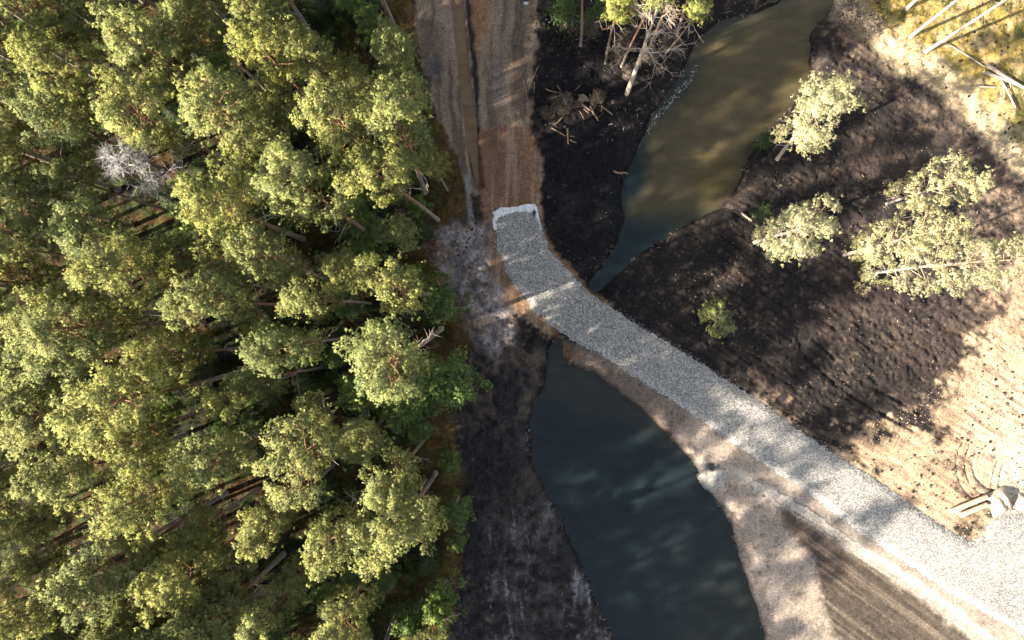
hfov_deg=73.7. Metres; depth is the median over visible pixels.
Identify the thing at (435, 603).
leafy tree
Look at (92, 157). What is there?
dead tree
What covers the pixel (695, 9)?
pine tree
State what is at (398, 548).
understorey bush
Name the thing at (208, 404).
pine tree
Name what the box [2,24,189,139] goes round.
pine tree
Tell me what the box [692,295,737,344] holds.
pine tree
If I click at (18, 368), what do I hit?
pine tree
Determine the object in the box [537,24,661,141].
bark litter
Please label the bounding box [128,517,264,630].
pine tree
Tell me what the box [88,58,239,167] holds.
pine tree
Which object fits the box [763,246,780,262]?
dry shrub
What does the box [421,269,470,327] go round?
leafy tree
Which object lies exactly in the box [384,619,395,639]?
pine tree
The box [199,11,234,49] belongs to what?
understorey bush
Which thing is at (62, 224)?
pine tree
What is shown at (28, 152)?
pine tree
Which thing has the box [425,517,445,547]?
young spruce
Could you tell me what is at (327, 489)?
young spruce
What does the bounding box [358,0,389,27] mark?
young spruce
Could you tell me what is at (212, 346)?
understorey bush
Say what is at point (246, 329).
pine tree
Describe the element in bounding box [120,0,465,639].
forest scrub
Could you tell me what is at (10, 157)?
pine tree
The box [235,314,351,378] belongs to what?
pine tree
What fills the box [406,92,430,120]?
understorey bush
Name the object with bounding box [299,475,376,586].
pine tree
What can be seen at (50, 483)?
pine tree
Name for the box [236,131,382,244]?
pine tree
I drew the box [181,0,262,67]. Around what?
pine tree
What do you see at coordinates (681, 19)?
pine tree
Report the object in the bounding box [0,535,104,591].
pine tree
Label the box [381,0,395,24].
pine tree
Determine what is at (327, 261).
young spruce
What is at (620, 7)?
pine tree
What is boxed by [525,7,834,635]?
shore debris
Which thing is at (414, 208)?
understorey bush
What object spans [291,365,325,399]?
young spruce
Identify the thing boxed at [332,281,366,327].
understorey bush
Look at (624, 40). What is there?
dry shrub
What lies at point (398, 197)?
young spruce
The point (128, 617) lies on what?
pine tree
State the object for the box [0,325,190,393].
pine tree
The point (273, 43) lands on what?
pine tree
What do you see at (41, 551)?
pine tree
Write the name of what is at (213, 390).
understorey bush
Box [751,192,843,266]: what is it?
pine tree
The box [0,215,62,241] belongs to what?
pine tree
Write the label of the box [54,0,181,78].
pine tree
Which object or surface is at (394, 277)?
pine tree
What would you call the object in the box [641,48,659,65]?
dry shrub
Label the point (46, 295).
pine tree
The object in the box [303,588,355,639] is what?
pine tree
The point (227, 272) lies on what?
pine tree
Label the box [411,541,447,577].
young spruce
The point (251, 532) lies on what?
pine tree
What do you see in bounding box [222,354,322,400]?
pine tree
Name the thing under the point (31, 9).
pine tree
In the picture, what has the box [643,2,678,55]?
pine tree
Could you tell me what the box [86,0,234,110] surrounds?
pine tree
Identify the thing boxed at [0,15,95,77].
pine tree
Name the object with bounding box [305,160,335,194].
understorey bush
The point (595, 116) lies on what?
fallen log
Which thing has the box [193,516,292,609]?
pine tree
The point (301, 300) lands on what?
pine tree
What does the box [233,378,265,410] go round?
understorey bush
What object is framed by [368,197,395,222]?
young spruce
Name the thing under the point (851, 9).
dry shrub
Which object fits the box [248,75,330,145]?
pine tree
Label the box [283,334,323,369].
understorey bush
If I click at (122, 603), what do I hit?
pine tree
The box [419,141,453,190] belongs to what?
pine tree
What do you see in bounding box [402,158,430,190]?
leafy tree
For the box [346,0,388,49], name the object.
leafy tree
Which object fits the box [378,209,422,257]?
pine tree
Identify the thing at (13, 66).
pine tree
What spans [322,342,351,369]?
understorey bush
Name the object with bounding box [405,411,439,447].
understorey bush
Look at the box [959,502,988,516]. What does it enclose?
fabric roll
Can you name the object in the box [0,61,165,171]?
pine tree
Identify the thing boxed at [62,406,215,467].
pine tree
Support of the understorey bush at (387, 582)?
on the ground at (814, 570)
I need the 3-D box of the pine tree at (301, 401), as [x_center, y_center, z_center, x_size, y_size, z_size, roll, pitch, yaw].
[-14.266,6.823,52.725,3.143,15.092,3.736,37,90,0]
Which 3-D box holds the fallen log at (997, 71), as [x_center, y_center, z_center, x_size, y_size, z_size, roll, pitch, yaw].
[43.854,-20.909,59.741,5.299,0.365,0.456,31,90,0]
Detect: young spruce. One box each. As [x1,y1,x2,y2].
[153,186,196,215]
[162,105,184,125]
[176,180,206,198]
[178,39,210,72]
[178,370,207,386]
[183,354,229,387]
[184,384,210,401]
[188,155,220,184]
[228,9,252,43]
[257,49,282,68]
[257,381,291,414]
[267,238,294,259]
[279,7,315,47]
[281,122,306,145]
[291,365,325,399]
[307,0,334,25]
[307,468,342,506]
[320,251,341,276]
[329,437,347,462]
[330,195,354,220]
[333,220,358,248]
[337,73,359,105]
[355,486,381,517]
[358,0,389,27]
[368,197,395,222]
[381,335,411,358]
[383,428,408,445]
[388,189,408,207]
[388,593,411,619]
[391,446,409,466]
[397,299,429,326]
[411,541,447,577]
[412,215,437,244]
[420,125,439,146]
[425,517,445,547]
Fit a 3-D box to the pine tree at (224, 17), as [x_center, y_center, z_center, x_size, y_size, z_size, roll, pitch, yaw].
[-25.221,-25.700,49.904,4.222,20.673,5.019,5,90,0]
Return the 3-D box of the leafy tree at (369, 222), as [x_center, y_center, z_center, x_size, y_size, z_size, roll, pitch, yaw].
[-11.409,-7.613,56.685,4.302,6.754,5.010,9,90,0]
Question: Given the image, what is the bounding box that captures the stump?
[577,94,589,101]
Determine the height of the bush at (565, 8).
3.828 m
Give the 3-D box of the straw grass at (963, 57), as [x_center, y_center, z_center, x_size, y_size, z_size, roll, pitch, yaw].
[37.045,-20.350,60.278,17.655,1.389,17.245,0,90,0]
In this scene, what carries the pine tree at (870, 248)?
on the ground at (814, 570)
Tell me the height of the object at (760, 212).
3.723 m
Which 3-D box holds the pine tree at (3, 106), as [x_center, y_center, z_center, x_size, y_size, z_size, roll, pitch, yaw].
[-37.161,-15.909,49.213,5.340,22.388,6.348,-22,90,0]
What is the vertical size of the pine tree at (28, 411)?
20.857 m
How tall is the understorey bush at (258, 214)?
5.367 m
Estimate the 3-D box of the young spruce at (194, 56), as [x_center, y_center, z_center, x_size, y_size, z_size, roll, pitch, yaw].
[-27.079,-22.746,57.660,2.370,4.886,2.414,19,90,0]
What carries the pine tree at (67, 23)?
on the ground at (814, 570)
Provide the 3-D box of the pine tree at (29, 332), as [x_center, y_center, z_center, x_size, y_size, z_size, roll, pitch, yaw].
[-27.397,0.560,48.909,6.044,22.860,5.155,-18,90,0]
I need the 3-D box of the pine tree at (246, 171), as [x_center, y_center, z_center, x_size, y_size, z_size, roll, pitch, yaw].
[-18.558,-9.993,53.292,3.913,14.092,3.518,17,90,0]
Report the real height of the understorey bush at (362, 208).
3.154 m
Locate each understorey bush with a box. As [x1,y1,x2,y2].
[154,397,187,423]
[160,384,187,407]
[169,205,211,238]
[173,113,211,148]
[183,447,206,471]
[186,333,223,357]
[195,382,228,408]
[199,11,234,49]
[202,517,226,540]
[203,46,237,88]
[207,415,236,441]
[214,201,262,221]
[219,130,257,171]
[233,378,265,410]
[234,413,265,449]
[240,0,268,28]
[257,612,291,639]
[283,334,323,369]
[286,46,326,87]
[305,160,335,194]
[310,575,339,610]
[319,62,334,82]
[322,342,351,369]
[331,0,363,20]
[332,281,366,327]
[333,371,358,393]
[337,119,366,148]
[337,561,378,594]
[347,198,383,228]
[354,188,370,208]
[357,311,389,335]
[370,564,401,603]
[379,133,410,165]
[384,536,414,563]
[396,192,432,223]
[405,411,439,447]
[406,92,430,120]
[407,262,434,286]
[418,396,442,416]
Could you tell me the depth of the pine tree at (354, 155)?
40.51 m
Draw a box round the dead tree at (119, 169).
[94,130,195,199]
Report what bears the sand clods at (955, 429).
on the ground at (814, 570)
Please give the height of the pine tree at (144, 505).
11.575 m
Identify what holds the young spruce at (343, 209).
on the ground at (814, 570)
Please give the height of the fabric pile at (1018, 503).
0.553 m
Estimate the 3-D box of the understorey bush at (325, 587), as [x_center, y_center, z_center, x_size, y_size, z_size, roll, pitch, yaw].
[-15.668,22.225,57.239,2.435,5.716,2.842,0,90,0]
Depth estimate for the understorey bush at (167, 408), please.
57.56 m
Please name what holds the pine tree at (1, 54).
on the ground at (814, 570)
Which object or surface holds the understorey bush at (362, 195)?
on the ground at (814, 570)
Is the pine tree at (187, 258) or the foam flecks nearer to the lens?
the pine tree at (187, 258)
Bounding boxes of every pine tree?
[0,0,160,105]
[0,2,40,30]
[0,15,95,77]
[0,27,120,124]
[0,51,11,61]
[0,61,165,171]
[0,71,143,156]
[0,103,87,146]
[0,103,121,196]
[0,162,134,241]
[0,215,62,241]
[0,229,150,268]
[0,253,132,293]
[0,264,165,353]
[0,276,68,289]
[0,290,98,347]
[0,292,205,371]
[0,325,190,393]
[0,344,131,411]
[0,369,159,465]
[0,394,115,442]
[0,429,129,490]
[0,458,91,525]
[0,475,138,551]
[0,509,103,601]
[0,511,73,564]
[0,517,180,639]
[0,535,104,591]
[0,548,148,639]
[1,543,57,578]
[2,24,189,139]
[2,123,50,162]
[2,231,105,251]
[4,178,82,209]
[5,431,188,522]
[22,0,169,96]
[30,152,165,210]
[35,490,228,633]
[38,188,182,269]
[39,350,246,452]
[40,580,161,639]
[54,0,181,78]
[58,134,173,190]
[62,223,240,313]
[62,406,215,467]
[63,565,193,639]
[76,441,254,552]
[79,608,185,639]
[80,544,231,639]
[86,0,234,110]
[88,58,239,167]
[96,547,241,639]
[102,486,180,549]
[117,0,178,27]
[118,316,251,389]
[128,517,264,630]
[131,562,257,639]
[135,33,231,111]
[139,228,233,279]
[150,0,265,90]
[152,551,286,639]
[154,122,235,170]
[154,256,295,332]
[160,419,294,505]
[162,486,260,564]
[165,146,305,270]
[171,56,295,170]
[174,539,263,615]
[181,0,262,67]
[183,373,299,424]
[192,250,287,310]
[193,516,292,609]
[201,585,263,639]
[206,0,228,23]
[211,218,294,275]
[217,99,316,169]
[218,14,335,125]
[219,581,272,638]
[221,212,333,288]
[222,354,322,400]
[223,0,322,98]
[223,154,294,207]
[231,463,334,567]
[233,538,334,639]
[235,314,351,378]
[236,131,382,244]
[236,309,277,352]
[239,401,369,511]
[248,0,339,98]
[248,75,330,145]
[271,516,340,598]
[275,0,314,38]
[275,264,371,324]
[279,14,352,110]
[281,389,344,446]
[284,69,387,176]
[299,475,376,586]
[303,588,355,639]
[308,547,391,639]
[311,245,375,294]
[327,132,439,221]
[329,47,385,136]
[332,309,444,407]
[334,414,396,470]
[335,470,448,582]
[345,249,428,320]
[353,62,444,195]
[356,437,431,522]
[364,11,420,92]
[377,57,433,115]
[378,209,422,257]
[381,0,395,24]
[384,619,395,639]
[398,583,460,639]
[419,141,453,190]
[579,0,591,46]
[597,0,641,64]
[620,0,680,67]
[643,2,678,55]
[662,0,713,57]
[674,0,687,38]
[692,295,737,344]
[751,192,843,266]
[769,68,867,160]
[843,193,976,266]
[853,230,1023,299]
[882,148,995,218]
[905,0,917,10]
[908,0,958,38]
[923,0,1006,53]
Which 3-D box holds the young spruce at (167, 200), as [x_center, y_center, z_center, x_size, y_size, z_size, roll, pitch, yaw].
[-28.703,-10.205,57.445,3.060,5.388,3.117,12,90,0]
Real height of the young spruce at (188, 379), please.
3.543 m
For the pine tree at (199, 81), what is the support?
on the ground at (814, 570)
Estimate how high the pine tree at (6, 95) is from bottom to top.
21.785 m
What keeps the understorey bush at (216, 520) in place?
on the ground at (814, 570)
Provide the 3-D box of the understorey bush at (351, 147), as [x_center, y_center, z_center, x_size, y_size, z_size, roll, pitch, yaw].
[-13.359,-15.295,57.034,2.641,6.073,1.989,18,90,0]
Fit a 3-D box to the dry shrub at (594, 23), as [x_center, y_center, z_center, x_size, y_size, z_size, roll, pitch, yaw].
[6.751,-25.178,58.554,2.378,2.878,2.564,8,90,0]
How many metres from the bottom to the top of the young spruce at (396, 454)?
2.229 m
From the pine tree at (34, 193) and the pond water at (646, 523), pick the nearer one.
the pine tree at (34, 193)
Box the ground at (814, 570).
[0,0,1023,639]
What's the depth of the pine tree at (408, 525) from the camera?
40.24 m
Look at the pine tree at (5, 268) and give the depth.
46.41 m
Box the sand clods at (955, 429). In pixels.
[840,256,1023,536]
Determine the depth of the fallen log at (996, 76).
59.67 m
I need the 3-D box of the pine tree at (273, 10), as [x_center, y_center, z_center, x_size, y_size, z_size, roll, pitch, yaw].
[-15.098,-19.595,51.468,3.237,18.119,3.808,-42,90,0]
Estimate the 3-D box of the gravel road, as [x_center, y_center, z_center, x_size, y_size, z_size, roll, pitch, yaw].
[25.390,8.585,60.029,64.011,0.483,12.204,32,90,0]
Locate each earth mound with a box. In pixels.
[547,96,585,113]
[590,89,604,103]
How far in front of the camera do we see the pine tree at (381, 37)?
44.25 m
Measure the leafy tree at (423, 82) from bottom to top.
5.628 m
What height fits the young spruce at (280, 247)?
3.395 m
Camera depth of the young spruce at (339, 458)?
59.14 m
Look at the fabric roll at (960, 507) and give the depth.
59.59 m
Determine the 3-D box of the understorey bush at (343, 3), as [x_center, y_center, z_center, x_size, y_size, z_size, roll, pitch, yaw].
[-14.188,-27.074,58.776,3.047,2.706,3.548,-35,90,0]
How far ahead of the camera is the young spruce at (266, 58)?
58.75 m
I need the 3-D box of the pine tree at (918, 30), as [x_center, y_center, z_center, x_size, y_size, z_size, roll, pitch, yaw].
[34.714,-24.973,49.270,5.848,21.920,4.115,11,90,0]
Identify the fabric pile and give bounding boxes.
[986,486,1012,516]
[1012,492,1023,510]
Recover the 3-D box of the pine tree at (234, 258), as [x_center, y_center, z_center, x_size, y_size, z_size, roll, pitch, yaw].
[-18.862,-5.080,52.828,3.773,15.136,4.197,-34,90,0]
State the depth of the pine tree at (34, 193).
53.13 m
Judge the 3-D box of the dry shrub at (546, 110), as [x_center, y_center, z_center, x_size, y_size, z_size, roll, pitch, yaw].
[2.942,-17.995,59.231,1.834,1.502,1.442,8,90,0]
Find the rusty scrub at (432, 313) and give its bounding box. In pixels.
[393,0,470,638]
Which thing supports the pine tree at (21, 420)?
on the ground at (814, 570)
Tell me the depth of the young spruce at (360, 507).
57.56 m
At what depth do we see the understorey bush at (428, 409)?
56.93 m
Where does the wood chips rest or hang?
on the ground at (814, 570)
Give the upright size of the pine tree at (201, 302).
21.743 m
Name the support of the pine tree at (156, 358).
on the ground at (814, 570)
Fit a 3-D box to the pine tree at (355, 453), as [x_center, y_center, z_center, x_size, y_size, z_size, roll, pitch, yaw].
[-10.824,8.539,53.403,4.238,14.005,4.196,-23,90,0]
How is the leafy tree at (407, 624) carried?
on the ground at (814, 570)
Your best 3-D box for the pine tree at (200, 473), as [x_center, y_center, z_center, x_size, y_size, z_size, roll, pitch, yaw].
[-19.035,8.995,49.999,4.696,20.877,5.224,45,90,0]
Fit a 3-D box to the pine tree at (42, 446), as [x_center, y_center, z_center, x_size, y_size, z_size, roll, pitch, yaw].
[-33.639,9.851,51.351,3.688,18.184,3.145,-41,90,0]
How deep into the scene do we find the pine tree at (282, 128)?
46.00 m
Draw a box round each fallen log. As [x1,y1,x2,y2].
[589,106,602,120]
[613,170,626,173]
[947,43,984,66]
[975,85,1007,87]
[983,70,1023,96]
[986,64,1023,89]
[1000,79,1015,106]
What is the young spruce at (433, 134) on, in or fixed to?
on the ground at (814, 570)
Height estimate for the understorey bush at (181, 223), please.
4.876 m
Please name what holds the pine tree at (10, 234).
on the ground at (814, 570)
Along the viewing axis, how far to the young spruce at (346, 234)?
58.73 m
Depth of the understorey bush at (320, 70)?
57.58 m
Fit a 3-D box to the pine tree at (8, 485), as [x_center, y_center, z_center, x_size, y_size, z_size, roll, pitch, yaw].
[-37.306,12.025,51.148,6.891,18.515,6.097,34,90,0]
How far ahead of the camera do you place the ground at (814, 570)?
60.01 m
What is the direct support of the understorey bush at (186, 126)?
on the ground at (814, 570)
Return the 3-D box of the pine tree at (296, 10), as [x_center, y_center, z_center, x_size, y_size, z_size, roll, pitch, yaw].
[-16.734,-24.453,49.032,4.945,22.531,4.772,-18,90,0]
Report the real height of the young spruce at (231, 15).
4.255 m
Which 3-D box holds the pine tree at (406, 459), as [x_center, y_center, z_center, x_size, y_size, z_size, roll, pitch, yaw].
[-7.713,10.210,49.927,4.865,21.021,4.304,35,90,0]
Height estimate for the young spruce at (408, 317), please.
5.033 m
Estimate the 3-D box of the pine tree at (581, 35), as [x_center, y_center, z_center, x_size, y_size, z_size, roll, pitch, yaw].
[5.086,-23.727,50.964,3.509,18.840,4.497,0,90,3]
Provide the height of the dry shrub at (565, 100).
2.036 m
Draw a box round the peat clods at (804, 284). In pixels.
[450,0,1023,639]
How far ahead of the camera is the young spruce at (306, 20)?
57.12 m
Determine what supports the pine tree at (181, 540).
on the ground at (814, 570)
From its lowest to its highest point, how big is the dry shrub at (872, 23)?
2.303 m
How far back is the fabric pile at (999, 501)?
59.58 m
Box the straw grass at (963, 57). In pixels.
[830,0,1023,170]
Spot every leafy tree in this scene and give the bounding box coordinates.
[333,374,384,420]
[339,236,388,264]
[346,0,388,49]
[347,197,398,255]
[366,366,436,436]
[390,588,433,639]
[394,59,429,96]
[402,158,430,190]
[409,345,492,412]
[417,564,467,635]
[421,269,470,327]
[432,443,462,479]
[435,487,476,532]
[444,530,468,552]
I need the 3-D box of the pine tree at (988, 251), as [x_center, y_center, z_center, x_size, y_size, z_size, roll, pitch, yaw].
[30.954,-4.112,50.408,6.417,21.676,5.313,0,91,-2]
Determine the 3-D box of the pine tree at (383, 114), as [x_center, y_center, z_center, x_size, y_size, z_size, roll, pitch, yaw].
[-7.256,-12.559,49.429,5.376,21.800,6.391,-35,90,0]
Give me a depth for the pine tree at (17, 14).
55.96 m
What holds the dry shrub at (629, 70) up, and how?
on the ground at (814, 570)
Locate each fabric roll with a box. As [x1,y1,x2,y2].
[949,494,988,513]
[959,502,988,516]
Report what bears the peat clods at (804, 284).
on the ground at (814, 570)
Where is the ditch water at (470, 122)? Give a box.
[451,0,477,184]
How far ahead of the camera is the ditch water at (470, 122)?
60.28 m
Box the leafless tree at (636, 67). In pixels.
[605,0,696,95]
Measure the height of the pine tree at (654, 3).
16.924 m
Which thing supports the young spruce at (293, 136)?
on the ground at (814, 570)
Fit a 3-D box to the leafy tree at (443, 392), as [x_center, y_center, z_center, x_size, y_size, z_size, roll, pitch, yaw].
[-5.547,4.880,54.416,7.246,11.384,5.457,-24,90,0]
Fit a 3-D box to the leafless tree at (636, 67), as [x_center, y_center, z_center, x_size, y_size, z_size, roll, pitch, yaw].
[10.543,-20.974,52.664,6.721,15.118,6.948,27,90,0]
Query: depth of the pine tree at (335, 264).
45.89 m
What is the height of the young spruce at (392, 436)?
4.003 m
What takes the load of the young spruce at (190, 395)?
on the ground at (814, 570)
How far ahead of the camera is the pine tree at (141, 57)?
47.10 m
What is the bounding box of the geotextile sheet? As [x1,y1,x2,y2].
[493,204,541,229]
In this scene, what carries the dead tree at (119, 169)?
on the ground at (814, 570)
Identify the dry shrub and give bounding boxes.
[527,12,548,32]
[538,105,555,118]
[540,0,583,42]
[549,90,577,117]
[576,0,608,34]
[583,18,602,41]
[590,87,608,108]
[605,40,633,65]
[608,26,639,53]
[620,62,636,81]
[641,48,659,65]
[653,29,682,55]
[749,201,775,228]
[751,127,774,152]
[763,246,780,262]
[828,0,864,35]
[857,11,887,41]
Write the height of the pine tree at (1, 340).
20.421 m
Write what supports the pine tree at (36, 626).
on the ground at (814, 570)
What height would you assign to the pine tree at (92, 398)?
24.008 m
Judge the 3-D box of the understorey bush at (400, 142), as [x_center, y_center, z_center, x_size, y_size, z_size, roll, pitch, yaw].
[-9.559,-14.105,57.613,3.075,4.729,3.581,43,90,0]
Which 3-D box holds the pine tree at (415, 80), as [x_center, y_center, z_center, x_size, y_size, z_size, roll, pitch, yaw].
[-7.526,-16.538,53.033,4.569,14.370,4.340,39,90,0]
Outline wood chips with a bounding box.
[461,0,1021,626]
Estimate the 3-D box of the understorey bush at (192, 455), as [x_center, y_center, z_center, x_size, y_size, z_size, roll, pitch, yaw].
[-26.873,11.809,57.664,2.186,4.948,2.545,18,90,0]
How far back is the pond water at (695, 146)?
60.85 m
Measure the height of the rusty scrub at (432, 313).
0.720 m
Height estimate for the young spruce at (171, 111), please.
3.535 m
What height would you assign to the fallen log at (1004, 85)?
0.324 m
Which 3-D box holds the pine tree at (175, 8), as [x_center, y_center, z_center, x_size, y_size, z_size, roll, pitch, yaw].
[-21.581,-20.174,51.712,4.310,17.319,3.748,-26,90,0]
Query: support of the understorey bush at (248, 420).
on the ground at (814, 570)
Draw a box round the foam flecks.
[647,71,692,133]
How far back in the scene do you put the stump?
59.50 m
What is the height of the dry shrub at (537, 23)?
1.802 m
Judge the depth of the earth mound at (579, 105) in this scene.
59.60 m
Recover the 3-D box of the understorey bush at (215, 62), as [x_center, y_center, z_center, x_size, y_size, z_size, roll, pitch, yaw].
[-24.392,-21.132,57.490,2.338,5.218,3.104,-5,90,0]
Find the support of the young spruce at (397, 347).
on the ground at (814, 570)
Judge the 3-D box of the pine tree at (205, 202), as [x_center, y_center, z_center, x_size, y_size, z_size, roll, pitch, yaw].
[-17.997,-6.773,48.998,5.426,22.860,6.362,-16,90,0]
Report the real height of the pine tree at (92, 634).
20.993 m
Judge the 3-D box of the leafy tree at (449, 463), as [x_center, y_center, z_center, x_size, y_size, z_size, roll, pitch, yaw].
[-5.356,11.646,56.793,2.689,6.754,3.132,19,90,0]
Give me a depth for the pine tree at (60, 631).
45.79 m
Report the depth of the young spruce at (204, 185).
58.49 m
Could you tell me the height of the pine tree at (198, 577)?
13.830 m
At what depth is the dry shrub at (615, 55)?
58.37 m
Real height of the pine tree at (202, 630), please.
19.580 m
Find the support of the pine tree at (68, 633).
on the ground at (814, 570)
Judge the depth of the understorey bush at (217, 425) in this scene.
57.52 m
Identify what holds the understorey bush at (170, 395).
on the ground at (814, 570)
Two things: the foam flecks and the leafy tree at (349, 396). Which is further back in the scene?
the foam flecks
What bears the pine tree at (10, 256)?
on the ground at (814, 570)
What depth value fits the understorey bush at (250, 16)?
56.24 m
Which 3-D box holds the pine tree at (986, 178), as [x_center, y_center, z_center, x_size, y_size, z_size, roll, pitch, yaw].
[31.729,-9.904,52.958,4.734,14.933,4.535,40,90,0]
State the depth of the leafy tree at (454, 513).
54.71 m
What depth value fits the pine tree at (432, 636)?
48.05 m
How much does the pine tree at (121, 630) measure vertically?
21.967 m
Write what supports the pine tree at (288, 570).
on the ground at (814, 570)
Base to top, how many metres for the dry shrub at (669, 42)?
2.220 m
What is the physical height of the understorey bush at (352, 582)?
3.563 m
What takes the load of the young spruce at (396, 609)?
on the ground at (814, 570)
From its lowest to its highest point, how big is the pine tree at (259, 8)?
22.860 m
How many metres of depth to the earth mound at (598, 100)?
59.76 m
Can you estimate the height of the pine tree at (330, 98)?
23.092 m
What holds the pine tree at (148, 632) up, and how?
on the ground at (814, 570)
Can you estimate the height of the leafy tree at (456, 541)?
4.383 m
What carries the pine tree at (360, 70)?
on the ground at (814, 570)
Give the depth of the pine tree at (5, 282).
51.67 m
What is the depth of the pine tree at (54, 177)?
46.80 m
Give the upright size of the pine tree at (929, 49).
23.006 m
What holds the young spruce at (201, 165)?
on the ground at (814, 570)
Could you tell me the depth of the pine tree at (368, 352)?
38.23 m
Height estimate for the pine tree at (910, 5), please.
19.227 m
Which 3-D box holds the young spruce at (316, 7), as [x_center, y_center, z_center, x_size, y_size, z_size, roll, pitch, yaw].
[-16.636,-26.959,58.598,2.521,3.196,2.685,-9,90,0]
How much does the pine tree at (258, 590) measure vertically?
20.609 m
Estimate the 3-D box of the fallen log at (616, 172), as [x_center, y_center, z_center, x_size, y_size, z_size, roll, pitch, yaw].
[9.565,-13.040,60.324,1.354,0.866,0.440,12,90,0]
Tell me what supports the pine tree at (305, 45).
on the ground at (814, 570)
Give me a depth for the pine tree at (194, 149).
50.29 m
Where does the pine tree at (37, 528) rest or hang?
on the ground at (814, 570)
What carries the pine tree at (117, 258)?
on the ground at (814, 570)
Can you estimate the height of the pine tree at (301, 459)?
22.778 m
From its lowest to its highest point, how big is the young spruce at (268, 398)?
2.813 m
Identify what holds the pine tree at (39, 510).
on the ground at (814, 570)
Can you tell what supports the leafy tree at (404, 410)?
on the ground at (814, 570)
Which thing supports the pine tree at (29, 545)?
on the ground at (814, 570)
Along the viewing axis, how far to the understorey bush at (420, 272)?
56.92 m
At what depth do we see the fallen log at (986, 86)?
59.81 m
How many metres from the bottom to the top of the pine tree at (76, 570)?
21.988 m
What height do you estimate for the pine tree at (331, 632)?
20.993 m
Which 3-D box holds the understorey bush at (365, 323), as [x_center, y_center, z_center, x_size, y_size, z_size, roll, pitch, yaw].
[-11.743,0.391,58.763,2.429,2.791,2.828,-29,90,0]
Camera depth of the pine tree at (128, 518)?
40.21 m
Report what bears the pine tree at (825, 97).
on the ground at (814, 570)
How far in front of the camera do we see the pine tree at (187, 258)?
48.69 m
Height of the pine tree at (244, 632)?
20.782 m
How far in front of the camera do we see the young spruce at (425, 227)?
59.03 m
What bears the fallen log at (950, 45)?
on the ground at (814, 570)
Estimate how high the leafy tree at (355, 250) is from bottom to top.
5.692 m
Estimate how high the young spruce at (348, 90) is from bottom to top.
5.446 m
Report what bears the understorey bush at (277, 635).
on the ground at (814, 570)
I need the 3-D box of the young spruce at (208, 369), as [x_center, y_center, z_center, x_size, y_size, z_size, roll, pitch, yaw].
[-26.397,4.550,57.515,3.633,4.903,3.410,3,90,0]
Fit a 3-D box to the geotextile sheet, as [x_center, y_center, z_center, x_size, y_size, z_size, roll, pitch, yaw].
[0.456,-9.041,59.932,4.320,0.095,2.280,0,90,0]
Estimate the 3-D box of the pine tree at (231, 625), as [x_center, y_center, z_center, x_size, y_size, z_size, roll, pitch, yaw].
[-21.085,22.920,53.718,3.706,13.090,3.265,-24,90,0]
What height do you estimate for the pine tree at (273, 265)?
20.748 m
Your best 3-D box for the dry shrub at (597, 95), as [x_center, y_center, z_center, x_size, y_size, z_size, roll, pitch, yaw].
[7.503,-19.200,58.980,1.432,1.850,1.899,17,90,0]
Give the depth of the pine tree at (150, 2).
53.98 m
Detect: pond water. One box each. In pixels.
[528,338,764,639]
[588,0,833,292]
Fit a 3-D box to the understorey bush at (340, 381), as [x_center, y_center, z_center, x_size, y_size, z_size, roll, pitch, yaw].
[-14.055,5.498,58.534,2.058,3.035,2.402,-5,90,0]
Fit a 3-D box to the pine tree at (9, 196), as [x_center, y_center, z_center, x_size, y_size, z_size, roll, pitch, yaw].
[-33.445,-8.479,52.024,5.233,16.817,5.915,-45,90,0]
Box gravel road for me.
[496,211,1023,635]

